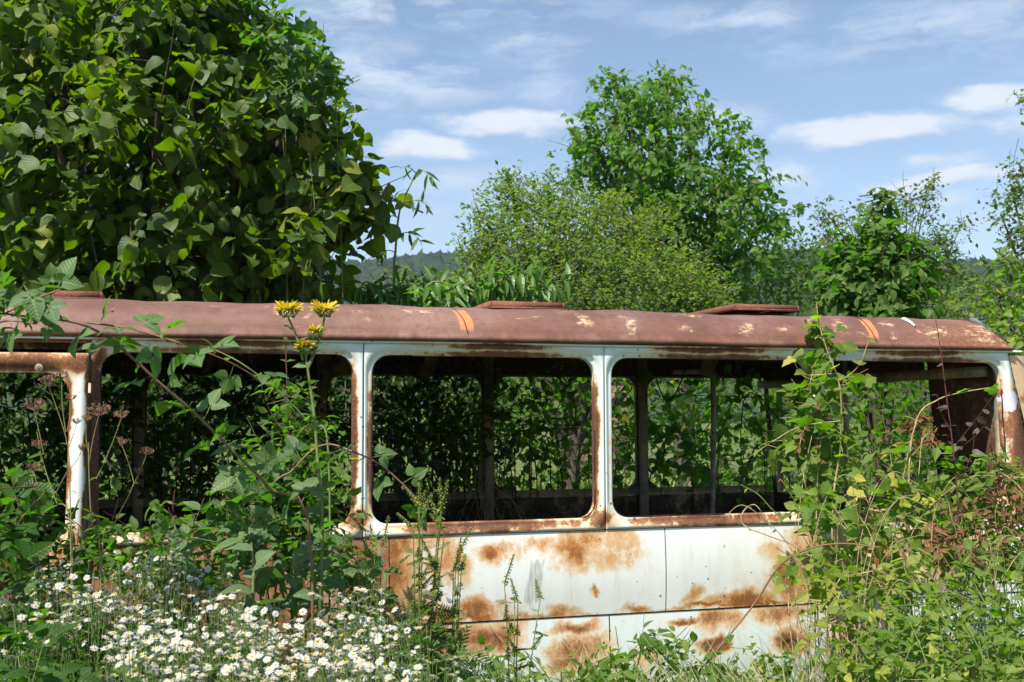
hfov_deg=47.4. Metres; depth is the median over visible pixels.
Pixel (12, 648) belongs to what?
daisy plant
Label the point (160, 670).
daisy plant
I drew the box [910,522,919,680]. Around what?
dry stalk
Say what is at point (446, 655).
daisy plant
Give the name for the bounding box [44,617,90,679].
daisy plant
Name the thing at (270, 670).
daisy plant
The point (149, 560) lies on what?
daisy plant
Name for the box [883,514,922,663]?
dry stalk
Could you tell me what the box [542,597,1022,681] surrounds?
dry grass
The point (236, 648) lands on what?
daisy plant
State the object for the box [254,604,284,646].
daisy plant
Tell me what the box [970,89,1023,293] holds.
roadside tree
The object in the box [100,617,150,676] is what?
daisy plant
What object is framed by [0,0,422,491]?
hazel tree
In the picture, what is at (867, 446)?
hedge bush
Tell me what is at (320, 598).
daisy plant
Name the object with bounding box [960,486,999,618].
dry stalk
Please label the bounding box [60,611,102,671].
daisy plant
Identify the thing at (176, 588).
daisy plant
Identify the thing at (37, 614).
daisy plant
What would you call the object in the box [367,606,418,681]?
daisy plant
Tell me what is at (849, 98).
sky
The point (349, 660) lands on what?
daisy plant
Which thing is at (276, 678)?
daisy plant
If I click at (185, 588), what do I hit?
daisy plant
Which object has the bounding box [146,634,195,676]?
daisy plant
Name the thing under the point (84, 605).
daisy plant
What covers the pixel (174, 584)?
daisy plant
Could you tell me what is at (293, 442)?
bramble cane
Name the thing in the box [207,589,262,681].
daisy plant
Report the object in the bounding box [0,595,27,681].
daisy plant
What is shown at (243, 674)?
daisy plant
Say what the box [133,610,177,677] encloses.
daisy plant
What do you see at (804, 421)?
hop shoot
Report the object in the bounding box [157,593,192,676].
daisy plant
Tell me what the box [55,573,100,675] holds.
daisy plant
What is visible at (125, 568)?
daisy plant
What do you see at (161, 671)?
daisy plant
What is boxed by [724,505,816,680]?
dry stalk
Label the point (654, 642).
nettle plant
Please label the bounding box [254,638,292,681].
daisy plant
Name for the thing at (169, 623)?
daisy plant
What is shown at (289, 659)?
daisy plant
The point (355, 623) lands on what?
daisy plant
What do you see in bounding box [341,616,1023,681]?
tall grass
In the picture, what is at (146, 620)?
daisy plant
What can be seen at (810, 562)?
dry stalk
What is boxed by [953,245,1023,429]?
hedge bush
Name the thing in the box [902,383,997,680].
hop shoot
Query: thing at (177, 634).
daisy plant
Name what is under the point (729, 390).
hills
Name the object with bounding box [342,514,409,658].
ragweed
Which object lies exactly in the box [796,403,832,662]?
withered shoot
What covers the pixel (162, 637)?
daisy plant
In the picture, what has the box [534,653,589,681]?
nettle plant
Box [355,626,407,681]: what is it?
daisy plant
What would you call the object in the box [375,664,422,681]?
daisy plant
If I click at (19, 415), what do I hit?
hedge bush
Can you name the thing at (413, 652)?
daisy plant
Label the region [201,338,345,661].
bramble shoot
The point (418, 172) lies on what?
slender sapling
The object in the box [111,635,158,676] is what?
daisy plant
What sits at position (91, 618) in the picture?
daisy plant
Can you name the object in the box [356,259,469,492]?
hedge bush
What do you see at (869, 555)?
dry stalk
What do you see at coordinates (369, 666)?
daisy plant
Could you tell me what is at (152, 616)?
daisy plant
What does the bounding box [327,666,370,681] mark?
daisy plant
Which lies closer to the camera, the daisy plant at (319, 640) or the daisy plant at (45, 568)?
the daisy plant at (319, 640)
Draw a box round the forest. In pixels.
[19,245,1023,387]
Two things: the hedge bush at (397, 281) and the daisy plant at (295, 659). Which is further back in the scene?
the hedge bush at (397, 281)
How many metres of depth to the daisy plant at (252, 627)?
2.88 m
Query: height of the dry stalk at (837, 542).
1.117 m
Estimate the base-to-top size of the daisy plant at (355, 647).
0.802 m
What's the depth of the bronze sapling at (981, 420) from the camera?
4.66 m
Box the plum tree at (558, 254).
[434,151,740,488]
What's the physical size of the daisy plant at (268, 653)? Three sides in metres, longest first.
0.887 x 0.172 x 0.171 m
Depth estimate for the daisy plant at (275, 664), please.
2.74 m
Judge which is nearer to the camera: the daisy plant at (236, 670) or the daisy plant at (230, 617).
the daisy plant at (236, 670)
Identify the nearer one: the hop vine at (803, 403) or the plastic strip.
the hop vine at (803, 403)
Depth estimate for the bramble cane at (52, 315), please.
3.02 m
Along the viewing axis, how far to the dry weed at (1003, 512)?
4.54 m
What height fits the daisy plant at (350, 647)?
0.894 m
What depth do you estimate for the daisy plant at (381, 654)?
2.99 m
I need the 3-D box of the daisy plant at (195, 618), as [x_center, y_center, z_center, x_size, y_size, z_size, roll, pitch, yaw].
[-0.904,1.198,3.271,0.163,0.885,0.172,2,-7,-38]
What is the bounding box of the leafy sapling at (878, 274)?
[803,187,957,496]
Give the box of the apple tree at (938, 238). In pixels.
[806,170,982,475]
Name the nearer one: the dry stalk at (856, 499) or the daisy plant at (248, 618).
the daisy plant at (248, 618)
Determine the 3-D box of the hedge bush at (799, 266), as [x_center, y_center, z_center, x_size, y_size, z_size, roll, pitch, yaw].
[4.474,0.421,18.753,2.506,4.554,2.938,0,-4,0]
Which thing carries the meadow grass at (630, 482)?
on the ground at (519, 465)
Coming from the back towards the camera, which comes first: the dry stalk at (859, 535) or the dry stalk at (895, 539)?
the dry stalk at (859, 535)
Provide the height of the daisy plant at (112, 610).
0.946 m
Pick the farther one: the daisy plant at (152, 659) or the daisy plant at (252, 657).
the daisy plant at (152, 659)
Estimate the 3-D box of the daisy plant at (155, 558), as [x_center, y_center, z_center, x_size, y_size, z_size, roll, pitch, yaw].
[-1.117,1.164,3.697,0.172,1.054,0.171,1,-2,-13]
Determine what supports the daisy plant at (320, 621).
on the ground at (519, 465)
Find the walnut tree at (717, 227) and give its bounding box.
[546,59,807,486]
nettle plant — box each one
[468,636,537,681]
[500,650,545,681]
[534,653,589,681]
[569,645,614,681]
[576,643,641,681]
[611,647,664,681]
[616,612,678,681]
[654,626,703,681]
[659,650,706,681]
[682,626,745,681]
[707,651,760,681]
[727,636,792,681]
[754,650,797,681]
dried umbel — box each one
[24,374,73,674]
[54,370,86,655]
[82,401,110,631]
[96,410,153,614]
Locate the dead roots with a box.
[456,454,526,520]
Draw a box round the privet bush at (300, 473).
[205,376,377,679]
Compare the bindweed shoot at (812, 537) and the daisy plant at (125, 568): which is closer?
the daisy plant at (125, 568)
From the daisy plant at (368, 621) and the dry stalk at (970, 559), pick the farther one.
the dry stalk at (970, 559)
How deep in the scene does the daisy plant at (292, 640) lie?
2.96 m
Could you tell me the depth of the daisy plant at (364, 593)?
3.46 m
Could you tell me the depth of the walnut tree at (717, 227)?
16.73 m
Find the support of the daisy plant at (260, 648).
on the ground at (519, 465)
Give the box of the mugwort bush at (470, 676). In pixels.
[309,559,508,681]
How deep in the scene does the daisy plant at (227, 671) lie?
2.55 m
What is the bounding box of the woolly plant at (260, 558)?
[213,542,285,679]
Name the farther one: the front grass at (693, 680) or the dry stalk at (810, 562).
the dry stalk at (810, 562)
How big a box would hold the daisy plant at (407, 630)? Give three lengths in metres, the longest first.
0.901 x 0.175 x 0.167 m
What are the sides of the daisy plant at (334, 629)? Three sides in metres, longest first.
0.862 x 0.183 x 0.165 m
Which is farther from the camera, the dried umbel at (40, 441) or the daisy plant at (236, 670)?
the dried umbel at (40, 441)
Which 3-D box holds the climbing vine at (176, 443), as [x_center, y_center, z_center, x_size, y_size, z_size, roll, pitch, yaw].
[-1.898,0.870,7.061,2.504,2.022,1.260,0,-4,-9]
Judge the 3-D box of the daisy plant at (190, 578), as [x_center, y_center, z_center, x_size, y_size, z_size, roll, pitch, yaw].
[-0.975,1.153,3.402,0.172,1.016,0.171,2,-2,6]
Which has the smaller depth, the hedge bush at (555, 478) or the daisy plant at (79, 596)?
the daisy plant at (79, 596)
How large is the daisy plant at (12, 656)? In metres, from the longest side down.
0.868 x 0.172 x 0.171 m
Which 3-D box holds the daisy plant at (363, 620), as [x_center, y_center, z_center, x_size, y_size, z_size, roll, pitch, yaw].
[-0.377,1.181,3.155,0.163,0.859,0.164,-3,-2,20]
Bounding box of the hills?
[0,291,999,424]
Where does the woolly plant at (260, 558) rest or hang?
on the ground at (519, 465)
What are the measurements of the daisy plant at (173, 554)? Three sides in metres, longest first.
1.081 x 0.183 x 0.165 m
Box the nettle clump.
[0,619,145,681]
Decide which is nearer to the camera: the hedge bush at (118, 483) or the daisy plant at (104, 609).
the daisy plant at (104, 609)
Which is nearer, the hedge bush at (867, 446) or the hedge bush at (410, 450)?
the hedge bush at (410, 450)
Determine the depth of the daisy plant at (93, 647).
3.01 m
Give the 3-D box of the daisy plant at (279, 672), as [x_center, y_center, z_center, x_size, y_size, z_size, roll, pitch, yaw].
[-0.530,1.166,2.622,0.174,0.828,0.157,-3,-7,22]
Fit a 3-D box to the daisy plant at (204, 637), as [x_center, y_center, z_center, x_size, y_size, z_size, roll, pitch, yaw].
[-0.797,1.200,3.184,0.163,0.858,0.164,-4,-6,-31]
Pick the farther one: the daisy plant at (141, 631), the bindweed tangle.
the bindweed tangle
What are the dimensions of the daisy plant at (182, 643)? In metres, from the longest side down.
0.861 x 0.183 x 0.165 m
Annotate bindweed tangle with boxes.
[769,544,949,681]
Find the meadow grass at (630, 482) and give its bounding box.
[0,460,939,507]
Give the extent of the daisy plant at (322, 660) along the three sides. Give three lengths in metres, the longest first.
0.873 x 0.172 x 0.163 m
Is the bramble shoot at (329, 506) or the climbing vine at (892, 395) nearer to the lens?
the bramble shoot at (329, 506)
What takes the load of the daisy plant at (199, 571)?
on the ground at (519, 465)
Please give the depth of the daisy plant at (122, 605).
3.31 m
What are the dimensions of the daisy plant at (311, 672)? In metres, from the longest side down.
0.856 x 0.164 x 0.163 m
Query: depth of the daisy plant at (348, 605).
3.43 m
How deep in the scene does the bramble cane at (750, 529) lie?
4.86 m
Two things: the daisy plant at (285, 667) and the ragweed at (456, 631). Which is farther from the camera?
the ragweed at (456, 631)
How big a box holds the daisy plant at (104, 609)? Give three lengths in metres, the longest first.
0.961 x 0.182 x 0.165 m
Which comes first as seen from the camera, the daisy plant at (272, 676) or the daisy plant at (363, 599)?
the daisy plant at (272, 676)
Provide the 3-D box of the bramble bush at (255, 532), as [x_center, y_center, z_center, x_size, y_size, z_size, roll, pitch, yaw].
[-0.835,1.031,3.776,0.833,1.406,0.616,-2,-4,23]
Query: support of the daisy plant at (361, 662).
on the ground at (519, 465)
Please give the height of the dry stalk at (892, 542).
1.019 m
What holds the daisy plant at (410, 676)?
on the ground at (519, 465)
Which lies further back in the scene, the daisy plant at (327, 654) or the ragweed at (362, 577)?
the ragweed at (362, 577)
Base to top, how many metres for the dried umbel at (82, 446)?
1.583 m
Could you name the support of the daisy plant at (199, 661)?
on the ground at (519, 465)
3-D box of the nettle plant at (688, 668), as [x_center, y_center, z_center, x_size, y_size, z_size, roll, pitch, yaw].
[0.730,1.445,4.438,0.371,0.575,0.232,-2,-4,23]
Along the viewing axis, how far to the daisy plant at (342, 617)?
3.29 m
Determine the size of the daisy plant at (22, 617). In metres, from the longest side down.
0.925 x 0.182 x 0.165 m
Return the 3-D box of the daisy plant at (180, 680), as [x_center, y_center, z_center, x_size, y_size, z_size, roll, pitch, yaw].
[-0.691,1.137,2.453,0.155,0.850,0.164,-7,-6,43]
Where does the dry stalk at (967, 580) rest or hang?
on the ground at (519, 465)
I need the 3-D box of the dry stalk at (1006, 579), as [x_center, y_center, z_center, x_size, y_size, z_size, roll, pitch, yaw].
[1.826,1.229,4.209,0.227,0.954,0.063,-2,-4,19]
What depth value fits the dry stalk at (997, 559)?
4.25 m
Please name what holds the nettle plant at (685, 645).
on the ground at (519, 465)
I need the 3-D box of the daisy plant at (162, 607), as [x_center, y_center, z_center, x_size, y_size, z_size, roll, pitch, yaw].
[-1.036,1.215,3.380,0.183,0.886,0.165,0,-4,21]
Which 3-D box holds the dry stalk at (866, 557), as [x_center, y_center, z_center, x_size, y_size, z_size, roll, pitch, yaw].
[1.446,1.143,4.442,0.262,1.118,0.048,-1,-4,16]
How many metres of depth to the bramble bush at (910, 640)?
3.93 m
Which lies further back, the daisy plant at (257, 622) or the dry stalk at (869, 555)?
the dry stalk at (869, 555)
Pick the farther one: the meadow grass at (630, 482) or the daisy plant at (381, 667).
the meadow grass at (630, 482)
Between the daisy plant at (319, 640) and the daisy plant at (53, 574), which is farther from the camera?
the daisy plant at (53, 574)
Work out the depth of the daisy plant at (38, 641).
2.99 m
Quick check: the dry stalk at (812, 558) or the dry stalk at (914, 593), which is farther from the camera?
the dry stalk at (812, 558)
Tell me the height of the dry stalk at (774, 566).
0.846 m
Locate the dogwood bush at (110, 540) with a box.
[42,498,243,636]
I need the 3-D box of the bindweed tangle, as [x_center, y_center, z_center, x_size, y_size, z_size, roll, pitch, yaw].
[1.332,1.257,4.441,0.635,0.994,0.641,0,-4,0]
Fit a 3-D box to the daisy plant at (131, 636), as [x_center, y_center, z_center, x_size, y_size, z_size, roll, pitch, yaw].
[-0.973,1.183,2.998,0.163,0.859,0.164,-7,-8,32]
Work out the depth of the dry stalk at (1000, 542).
4.40 m
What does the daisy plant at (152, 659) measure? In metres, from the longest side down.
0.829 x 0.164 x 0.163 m
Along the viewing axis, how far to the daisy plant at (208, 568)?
3.56 m
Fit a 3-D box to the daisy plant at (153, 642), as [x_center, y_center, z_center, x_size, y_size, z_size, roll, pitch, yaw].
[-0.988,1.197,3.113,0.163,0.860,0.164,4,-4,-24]
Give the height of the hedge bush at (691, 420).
2.681 m
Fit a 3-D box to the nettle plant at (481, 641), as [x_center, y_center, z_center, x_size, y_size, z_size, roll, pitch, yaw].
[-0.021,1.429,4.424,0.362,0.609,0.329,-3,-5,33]
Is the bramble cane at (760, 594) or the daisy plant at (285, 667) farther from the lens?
the bramble cane at (760, 594)
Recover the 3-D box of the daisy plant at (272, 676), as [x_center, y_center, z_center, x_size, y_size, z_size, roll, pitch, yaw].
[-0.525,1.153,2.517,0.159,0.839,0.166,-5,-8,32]
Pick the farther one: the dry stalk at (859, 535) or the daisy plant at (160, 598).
the dry stalk at (859, 535)
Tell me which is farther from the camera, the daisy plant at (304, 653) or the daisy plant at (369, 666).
the daisy plant at (304, 653)
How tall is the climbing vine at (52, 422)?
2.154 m
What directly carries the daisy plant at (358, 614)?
on the ground at (519, 465)
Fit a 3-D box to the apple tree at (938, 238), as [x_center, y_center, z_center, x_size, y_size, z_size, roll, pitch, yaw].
[4.599,0.159,14.024,2.139,4.481,1.112,0,-4,0]
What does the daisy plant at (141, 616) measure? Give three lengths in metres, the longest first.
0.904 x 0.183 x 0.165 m
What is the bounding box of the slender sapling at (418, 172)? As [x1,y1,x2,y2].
[368,165,439,480]
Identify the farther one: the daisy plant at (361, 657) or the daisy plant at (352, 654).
the daisy plant at (361, 657)
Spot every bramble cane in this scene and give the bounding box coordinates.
[0,257,337,652]
[0,262,67,354]
[232,435,445,618]
[698,543,879,679]
[741,504,833,680]
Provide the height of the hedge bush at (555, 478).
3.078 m
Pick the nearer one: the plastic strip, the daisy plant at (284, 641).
the daisy plant at (284, 641)
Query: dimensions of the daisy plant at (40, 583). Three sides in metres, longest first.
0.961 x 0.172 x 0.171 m
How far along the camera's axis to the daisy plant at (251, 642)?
2.98 m
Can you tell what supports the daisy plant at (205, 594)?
on the ground at (519, 465)
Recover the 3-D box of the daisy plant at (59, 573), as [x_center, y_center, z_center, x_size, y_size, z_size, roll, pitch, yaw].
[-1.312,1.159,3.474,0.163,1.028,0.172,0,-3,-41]
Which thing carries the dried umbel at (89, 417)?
on the ground at (519, 465)
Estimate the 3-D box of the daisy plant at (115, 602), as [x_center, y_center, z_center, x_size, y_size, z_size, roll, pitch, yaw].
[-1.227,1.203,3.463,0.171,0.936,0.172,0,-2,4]
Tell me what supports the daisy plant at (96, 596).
on the ground at (519, 465)
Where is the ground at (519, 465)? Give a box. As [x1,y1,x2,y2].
[3,423,934,488]
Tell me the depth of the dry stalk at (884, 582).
4.52 m
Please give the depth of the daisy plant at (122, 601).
3.36 m
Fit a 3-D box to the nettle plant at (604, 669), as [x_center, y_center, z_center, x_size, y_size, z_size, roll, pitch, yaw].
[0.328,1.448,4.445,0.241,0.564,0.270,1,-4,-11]
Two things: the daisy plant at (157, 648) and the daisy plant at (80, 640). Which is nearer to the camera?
the daisy plant at (157, 648)
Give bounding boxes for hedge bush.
[0,373,381,507]
[0,374,384,507]
[328,376,633,491]
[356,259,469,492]
[373,377,471,492]
[611,309,857,494]
[728,226,835,488]
[753,239,1023,472]
[764,362,933,495]
[913,250,1000,495]
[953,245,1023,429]
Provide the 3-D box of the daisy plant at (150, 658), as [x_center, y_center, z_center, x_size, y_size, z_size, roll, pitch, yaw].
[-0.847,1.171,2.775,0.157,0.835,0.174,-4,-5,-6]
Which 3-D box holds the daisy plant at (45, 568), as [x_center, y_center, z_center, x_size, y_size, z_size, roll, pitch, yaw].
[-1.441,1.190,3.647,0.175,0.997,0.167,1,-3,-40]
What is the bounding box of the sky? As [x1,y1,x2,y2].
[0,0,1023,262]
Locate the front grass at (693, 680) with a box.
[281,654,916,681]
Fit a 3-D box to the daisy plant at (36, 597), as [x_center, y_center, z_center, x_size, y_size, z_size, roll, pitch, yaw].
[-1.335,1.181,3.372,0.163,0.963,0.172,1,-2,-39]
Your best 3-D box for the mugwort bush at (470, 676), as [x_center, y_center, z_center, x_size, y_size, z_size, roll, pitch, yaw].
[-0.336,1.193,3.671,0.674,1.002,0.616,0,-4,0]
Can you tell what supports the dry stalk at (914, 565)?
on the ground at (519, 465)
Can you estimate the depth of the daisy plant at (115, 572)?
3.73 m
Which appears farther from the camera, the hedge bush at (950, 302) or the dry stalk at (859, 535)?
the hedge bush at (950, 302)
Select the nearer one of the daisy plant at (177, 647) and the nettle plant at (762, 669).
the daisy plant at (177, 647)
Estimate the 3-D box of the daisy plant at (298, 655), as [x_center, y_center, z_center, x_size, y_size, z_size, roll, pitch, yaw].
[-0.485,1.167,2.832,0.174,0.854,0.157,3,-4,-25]
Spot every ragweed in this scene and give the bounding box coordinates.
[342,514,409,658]
[396,477,450,681]
[418,526,473,681]
[495,554,547,681]
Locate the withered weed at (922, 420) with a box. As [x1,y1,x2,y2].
[882,405,1023,677]
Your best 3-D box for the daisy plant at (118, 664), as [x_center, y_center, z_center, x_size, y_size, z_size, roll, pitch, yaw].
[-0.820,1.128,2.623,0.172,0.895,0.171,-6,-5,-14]
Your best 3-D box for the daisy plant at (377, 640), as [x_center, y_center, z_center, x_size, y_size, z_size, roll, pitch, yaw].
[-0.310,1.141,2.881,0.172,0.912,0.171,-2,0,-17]
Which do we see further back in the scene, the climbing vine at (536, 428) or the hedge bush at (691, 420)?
the hedge bush at (691, 420)
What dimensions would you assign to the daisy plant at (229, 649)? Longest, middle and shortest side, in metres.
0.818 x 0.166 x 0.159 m
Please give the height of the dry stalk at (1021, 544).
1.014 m
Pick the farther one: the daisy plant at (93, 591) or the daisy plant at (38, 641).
the daisy plant at (93, 591)
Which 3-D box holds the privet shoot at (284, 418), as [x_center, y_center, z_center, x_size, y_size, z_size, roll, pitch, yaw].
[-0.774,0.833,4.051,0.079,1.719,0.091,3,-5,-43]
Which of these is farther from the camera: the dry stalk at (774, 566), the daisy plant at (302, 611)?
the dry stalk at (774, 566)
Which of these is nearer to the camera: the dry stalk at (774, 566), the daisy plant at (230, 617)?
the daisy plant at (230, 617)
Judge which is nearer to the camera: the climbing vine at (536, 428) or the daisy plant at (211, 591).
the daisy plant at (211, 591)
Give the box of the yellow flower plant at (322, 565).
[273,299,347,651]
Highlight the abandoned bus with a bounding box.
[0,290,1023,681]
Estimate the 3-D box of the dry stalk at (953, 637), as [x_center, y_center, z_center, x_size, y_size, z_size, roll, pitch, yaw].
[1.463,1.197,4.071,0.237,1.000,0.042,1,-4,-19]
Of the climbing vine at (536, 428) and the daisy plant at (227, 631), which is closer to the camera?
the daisy plant at (227, 631)
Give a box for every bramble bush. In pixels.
[0,453,135,681]
[135,450,401,680]
[797,538,1023,681]
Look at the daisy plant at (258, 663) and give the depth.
2.77 m
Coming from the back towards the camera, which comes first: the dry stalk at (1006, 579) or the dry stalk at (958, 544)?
the dry stalk at (958, 544)
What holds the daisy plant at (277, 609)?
on the ground at (519, 465)
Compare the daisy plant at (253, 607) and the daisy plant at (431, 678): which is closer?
the daisy plant at (431, 678)
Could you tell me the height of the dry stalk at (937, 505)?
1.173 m
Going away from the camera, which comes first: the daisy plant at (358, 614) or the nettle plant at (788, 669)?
the daisy plant at (358, 614)
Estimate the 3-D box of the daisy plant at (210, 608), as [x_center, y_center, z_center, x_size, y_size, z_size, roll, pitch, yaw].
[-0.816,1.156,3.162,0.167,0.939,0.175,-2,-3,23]
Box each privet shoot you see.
[161,490,177,604]
[279,334,297,681]
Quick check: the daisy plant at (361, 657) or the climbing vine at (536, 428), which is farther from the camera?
the climbing vine at (536, 428)
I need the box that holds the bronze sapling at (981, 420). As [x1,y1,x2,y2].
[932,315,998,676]
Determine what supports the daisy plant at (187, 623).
on the ground at (519, 465)
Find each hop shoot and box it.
[748,303,876,649]
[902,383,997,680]
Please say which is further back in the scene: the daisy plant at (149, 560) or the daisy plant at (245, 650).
the daisy plant at (149, 560)
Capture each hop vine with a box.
[238,0,357,492]
[764,319,876,681]
[771,433,948,680]
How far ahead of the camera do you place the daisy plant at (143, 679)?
2.81 m
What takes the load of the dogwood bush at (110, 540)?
on the ground at (519, 465)
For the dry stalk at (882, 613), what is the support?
on the ground at (519, 465)
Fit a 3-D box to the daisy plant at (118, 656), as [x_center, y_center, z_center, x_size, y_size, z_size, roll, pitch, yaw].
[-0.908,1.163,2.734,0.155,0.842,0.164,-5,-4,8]
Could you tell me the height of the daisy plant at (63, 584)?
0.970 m
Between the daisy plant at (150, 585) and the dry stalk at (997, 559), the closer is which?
the daisy plant at (150, 585)
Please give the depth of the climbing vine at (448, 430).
7.25 m
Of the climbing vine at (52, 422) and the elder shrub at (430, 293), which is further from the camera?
the elder shrub at (430, 293)
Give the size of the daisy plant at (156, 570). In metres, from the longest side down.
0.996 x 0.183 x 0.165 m
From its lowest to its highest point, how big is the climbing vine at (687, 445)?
1.813 m
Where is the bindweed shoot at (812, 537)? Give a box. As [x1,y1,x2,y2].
[740,484,825,681]
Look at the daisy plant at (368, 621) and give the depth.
3.35 m
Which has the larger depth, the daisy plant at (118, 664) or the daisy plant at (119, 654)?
the daisy plant at (119, 654)
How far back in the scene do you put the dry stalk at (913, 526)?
4.77 m
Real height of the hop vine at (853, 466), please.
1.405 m
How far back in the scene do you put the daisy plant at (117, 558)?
3.66 m
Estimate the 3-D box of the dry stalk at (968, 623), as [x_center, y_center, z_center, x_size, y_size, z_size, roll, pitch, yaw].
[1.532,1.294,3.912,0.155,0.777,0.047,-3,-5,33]
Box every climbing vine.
[0,349,136,535]
[23,353,402,530]
[330,276,553,522]
[424,358,650,519]
[499,363,792,513]
[580,379,629,480]
[718,362,1022,501]
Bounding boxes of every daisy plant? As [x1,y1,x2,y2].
[0,566,37,666]
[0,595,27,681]
[1,631,52,681]
[14,612,69,681]
[16,603,60,678]
[18,601,65,664]
[22,633,69,681]
[24,618,78,681]
[25,581,73,658]
[26,562,69,623]
[26,575,70,652]
[26,579,67,665]
[30,625,73,678]
[34,567,69,657]
[44,598,90,677]
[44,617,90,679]
[47,557,98,664]
[50,591,107,679]
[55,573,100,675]
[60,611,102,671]
[61,592,119,676]
[63,591,111,641]
[67,591,118,678]
[68,591,121,678]
[71,584,123,677]
[71,594,112,670]
[73,588,121,666]
[81,634,128,680]
[83,589,119,680]
[92,601,140,678]
[98,548,145,645]
[98,563,144,652]
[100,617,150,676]
[101,593,144,680]
[101,634,149,674]
[101,654,144,681]
[102,625,157,680]
[103,647,156,681]
[107,565,153,658]
[107,645,143,676]
[108,610,161,675]
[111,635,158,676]
[111,650,162,681]
[114,631,182,681]
[116,570,158,672]
[117,608,165,670]
[118,654,177,681]
[122,670,158,681]
[123,608,164,650]
[126,609,174,681]
[126,658,171,681]
[127,628,173,681]
[129,627,173,677]
[133,550,176,637]
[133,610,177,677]
[139,555,176,643]
[140,543,180,631]
[140,563,175,655]
[140,596,182,665]
[141,541,189,654]
[143,605,176,678]
[145,660,188,681]
[146,618,194,681]
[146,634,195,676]
[146,662,198,681]
[147,639,202,681]
[151,581,203,677]
[152,562,195,662]
[156,640,198,681]
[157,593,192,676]
[157,609,207,681]
[159,582,205,673]
[160,657,200,681]
[161,563,202,645]
[163,563,204,671]
[166,678,184,681]
[174,610,200,676]
[174,624,213,680]
[175,640,224,681]
[180,594,235,681]
[182,622,226,681]
[184,582,228,678]
[184,591,221,669]
[186,656,245,681]
[186,663,240,681]
[191,565,238,679]
[199,593,240,677]
[200,632,248,681]
[202,613,253,681]
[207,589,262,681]
[207,599,243,670]
[213,567,250,652]
[214,673,247,681]
[215,601,250,664]
[215,615,255,671]
[215,638,262,680]
[217,633,266,681]
[217,652,279,681]
[224,631,268,681]
[225,607,278,672]
[226,618,269,667]
[226,639,275,679]
[227,622,287,681]
[229,651,278,681]
[229,654,274,681]
[230,613,283,681]
[231,640,288,681]
[235,642,275,680]
[238,648,274,681]
[243,665,292,681]
[249,628,302,681]
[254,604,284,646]
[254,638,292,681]
[255,600,289,676]
[257,673,298,681]
[260,669,295,681]
[268,623,308,681]
[270,655,316,681]
[273,664,319,681]
[275,638,313,681]
[282,640,329,681]
[287,608,336,681]
[288,610,336,678]
[293,643,336,681]
[293,646,340,681]
[294,631,331,681]
[297,624,350,678]
[297,642,350,679]
[298,582,348,680]
[299,663,354,681]
[302,667,331,681]
[306,657,349,681]
[310,631,359,681]
[313,651,366,681]
[318,613,356,677]
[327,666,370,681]
[328,645,370,681]
[333,601,367,670]
[336,602,384,680]
[336,657,396,681]
[338,644,387,681]
[339,610,379,680]
[339,647,377,678]
[341,588,388,681]
[343,616,392,677]
[345,665,395,681]
[348,579,385,673]
[348,617,395,680]
[349,661,396,681]
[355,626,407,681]
[357,622,408,681]
[360,633,406,681]
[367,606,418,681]
[372,648,408,681]
[374,643,423,681]
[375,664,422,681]
[383,616,433,681]
[385,671,419,681]
[412,659,463,681]
[417,648,459,681]
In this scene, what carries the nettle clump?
on the ground at (519, 465)
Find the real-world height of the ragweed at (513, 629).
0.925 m
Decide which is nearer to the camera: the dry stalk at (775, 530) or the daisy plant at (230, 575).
the daisy plant at (230, 575)
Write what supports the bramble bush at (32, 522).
on the ground at (519, 465)
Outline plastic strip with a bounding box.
[901,317,914,325]
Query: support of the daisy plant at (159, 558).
on the ground at (519, 465)
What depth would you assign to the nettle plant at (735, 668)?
4.50 m
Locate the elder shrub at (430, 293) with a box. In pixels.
[346,251,571,499]
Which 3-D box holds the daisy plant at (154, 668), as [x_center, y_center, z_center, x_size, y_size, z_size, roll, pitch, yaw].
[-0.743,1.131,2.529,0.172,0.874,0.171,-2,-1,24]
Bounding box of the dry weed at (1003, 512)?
[921,454,1023,662]
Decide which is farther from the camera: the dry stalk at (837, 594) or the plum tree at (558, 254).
the plum tree at (558, 254)
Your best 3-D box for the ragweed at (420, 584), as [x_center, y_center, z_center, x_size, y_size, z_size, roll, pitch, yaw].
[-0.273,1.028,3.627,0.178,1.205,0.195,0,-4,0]
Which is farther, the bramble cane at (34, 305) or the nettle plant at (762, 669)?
the nettle plant at (762, 669)
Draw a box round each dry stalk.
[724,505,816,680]
[770,565,807,681]
[773,577,813,680]
[779,479,819,672]
[807,474,866,681]
[826,592,839,681]
[834,490,854,679]
[846,497,928,670]
[853,484,868,681]
[854,471,917,662]
[857,494,921,679]
[857,534,921,656]
[862,497,925,679]
[875,580,911,657]
[880,540,903,661]
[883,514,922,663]
[889,516,909,673]
[891,470,998,671]
[897,541,958,673]
[901,560,994,649]
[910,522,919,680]
[921,477,975,606]
[925,547,947,677]
[944,492,965,669]
[949,504,984,681]
[951,611,973,669]
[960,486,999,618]
[966,539,979,669]
[975,535,1023,678]
[987,549,1023,658]
[992,526,1017,656]
[993,498,1014,611]
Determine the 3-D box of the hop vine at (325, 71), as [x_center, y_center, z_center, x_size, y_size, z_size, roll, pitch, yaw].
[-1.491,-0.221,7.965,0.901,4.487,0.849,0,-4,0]
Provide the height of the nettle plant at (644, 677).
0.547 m
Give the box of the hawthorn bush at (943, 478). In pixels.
[888,440,1023,677]
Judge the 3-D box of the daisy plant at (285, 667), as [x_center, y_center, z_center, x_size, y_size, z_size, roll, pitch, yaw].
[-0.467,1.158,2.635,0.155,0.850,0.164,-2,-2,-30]
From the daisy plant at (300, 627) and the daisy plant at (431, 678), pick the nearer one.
the daisy plant at (431, 678)

